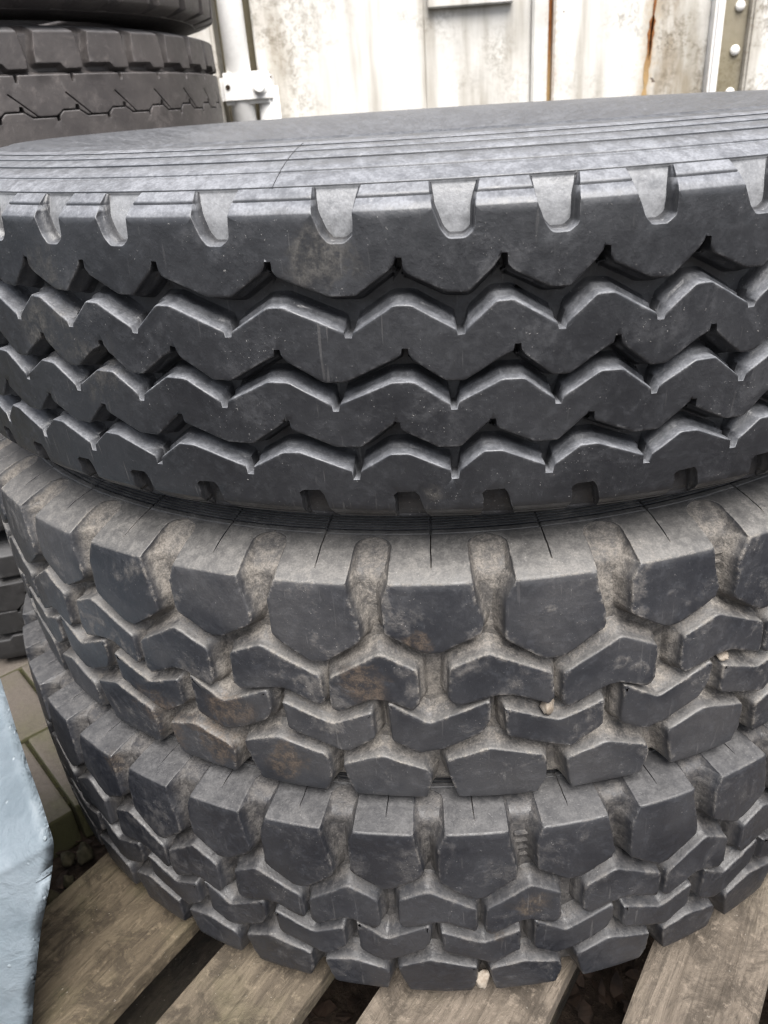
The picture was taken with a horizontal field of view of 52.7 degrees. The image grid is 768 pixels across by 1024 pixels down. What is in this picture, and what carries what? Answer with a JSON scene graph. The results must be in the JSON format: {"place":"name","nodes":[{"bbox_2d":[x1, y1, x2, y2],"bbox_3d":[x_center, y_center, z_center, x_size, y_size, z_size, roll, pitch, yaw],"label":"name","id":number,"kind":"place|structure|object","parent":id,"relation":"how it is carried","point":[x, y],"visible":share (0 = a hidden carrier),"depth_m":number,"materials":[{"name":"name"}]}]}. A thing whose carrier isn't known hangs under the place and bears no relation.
{"place":"outdoors","nodes":[
{"label":"outdoors","id":0,"kind":"place"},
{"bbox_2d":[0,515,4,530],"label":"truck tyre","id":1,"kind":"object","parent":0,"point":[1,526],"depth_m":1.32,"materials":[{"name":"rubber"}]},
{"bbox_2d":[0,655,93,858],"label":"pavement","id":2,"kind":"structure","parent":0,"point":[66,819],"depth_m":1.22,"materials":[{"name":"stone"}]},
{"bbox_2d":[0,530,26,659],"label":"truck tyre","id":3,"kind":"object","parent":2,"relation":"on","point":[13,591],"visible":0.02,"depth_m":1.38,"materials":[{"name":"rubber"}]},
{"bbox_2d":[188,0,767,122],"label":"shipping container","id":4,"kind":"object","parent":2,"relation":"on","point":[321,57],"visible":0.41,"depth_m":1.99,"materials":[{"name":"white metal"}]},
{"bbox_2d":[216,0,280,121],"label":"locking rod","id":5,"kind":"object","parent":4,"relation":"attached to","point":[245,89],"visible":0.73,"depth_m":1.92,"materials":[{"name":"white paint"}]},
{"bbox_2d":[249,0,425,117],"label":"door panel","id":6,"kind":"structure","parent":4,"relation":"in","point":[323,57],"depth_m":1.98,"materials":[{"name":"white paint"}]},
{"bbox_2d":[422,0,530,107],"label":"door panel","id":7,"kind":"structure","parent":4,"relation":"in","point":[480,54],"depth_m":2.00,"materials":[{"name":"white paint"}]},
{"bbox_2d":[550,0,710,100],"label":"door panel","id":8,"kind":"structure","parent":4,"relation":"in","point":[599,47],"depth_m":2.00,"materials":[{"name":"white paint"}]},
{"bbox_2d":[0,25,223,146],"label":"truck tyre","id":9,"kind":"object","parent":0,"point":[56,81],"visible":0.63,"depth_m":1.17,"materials":[{"name":"rubber"}]},
{"bbox_2d":[0,0,212,35],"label":"truck tyre","id":10,"kind":"object","parent":9,"relation":"on","point":[185,17],"visible":0.71,"depth_m":1.23,"materials":[{"name":"rubber"}]},
{"bbox_2d":[46,830,767,1023],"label":"ground","id":11,"kind":"structure","parent":0,"point":[337,993],"depth_m":0.92,"materials":[{"name":"soil"}]},
{"bbox_2d":[0,679,53,1023],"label":"tarpaulin","id":12,"kind":"object","parent":11,"relation":"on","point":[26,850],"visible":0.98,"depth_m":0.66,"materials":[{"name":"blue plastic"}]},
{"bbox_2d":[47,890,59,903],"bbox_3d":[-0.445,0.517,1.040,0.019,0.024,0.019,22,37,40],"label":"stone","id":13,"kind":"object","parent":11,"relation":"on","point":[52,895],"visible":0.48,"depth_m":1.03,"materials":[{"name":"grey stone"}]},
{"bbox_2d":[60,851,75,867],"bbox_3d":[-0.446,0.490,1.093,0.018,0.024,0.025,-8,28,-8],"label":"stone","id":14,"kind":"object","parent":11,"relation":"on","point":[67,859],"visible":1,"depth_m":1.09,"materials":[{"name":"grey stone"}]},
{"bbox_2d":[77,841,94,865],"bbox_3d":[-0.423,0.481,1.097,0.022,0.028,0.032,-9,28,-10],"label":"stone","id":15,"kind":"object","parent":11,"relation":"on","point":[85,852],"visible":1,"depth_m":1.09,"materials":[{"name":"grey stone"}]},
{"bbox_2d":[32,852,767,1023],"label":"wooden pallet","id":16,"kind":"object","parent":11,"relation":"on","point":[117,945],"visible":0.07,"depth_m":0.74,"materials":[{"name":"brown wood"}]},
{"bbox_2d":[22,593,767,990],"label":"truck tyre","id":17,"kind":"object","parent":16,"relation":"on","point":[442,885],"visible":0.3,"depth_m":0.66,"materials":[{"name":"rubber"}]},
{"bbox_2d":[0,433,767,796],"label":"truck tyre","id":18,"kind":"object","parent":17,"relation":"on","point":[396,655],"visible":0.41,"depth_m":0.58,"materials":[{"name":"rubber"}]},
{"bbox_2d":[0,90,767,515],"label":"truck tyre","id":19,"kind":"object","parent":18,"relation":"on","point":[506,308],"visible":1,"depth_m":0.46,"materials":[{"name":"rubber"}]},
{"bbox_2d":[539,699,554,714],"bbox_3d":[0.122,0.143,0.577,0.010,0.020,0.013,19,36,37],"label":"pebble","id":20,"kind":"object","parent":18,"relation":"on","point":[547,708],"visible":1,"depth_m":0.57,"materials":[{"name":"stone"}]},
{"bbox_2d":[716,651,728,660],"bbox_3d":[0.261,0.110,0.598,0.011,0.008,0.013,-6,21,17],"label":"pebble","id":21,"kind":"object","parent":18,"relation":"on","point":[723,656],"visible":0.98,"depth_m":0.59,"materials":[{"name":"stone"}]},
{"bbox_2d":[475,969,489,989],"bbox_3d":[0.087,0.417,0.694,0.013,0.018,0.015,17,34,35],"label":"pebble","id":22,"kind":"object","parent":17,"relation":"attached to","point":[483,978],"visible":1,"depth_m":0.69,"materials":[{"name":"stone"}]},
{"bbox_2d":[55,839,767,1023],"bbox_3d":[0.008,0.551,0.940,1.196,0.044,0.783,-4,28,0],"label":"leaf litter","id":23,"kind":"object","parent":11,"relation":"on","point":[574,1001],"visible":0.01,"depth_m":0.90,"materials":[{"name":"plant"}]},
{"bbox_2d":[63,875,74,887],"bbox_3d":[-0.432,0.506,1.063,0.014,0.020,0.015,-3,28,2],"label":"stone","id":24,"kind":"object","parent":23,"relation":"on","point":[68,881],"visible":0.92,"depth_m":1.06,"materials":[{"name":"grey stone"}]}
]}

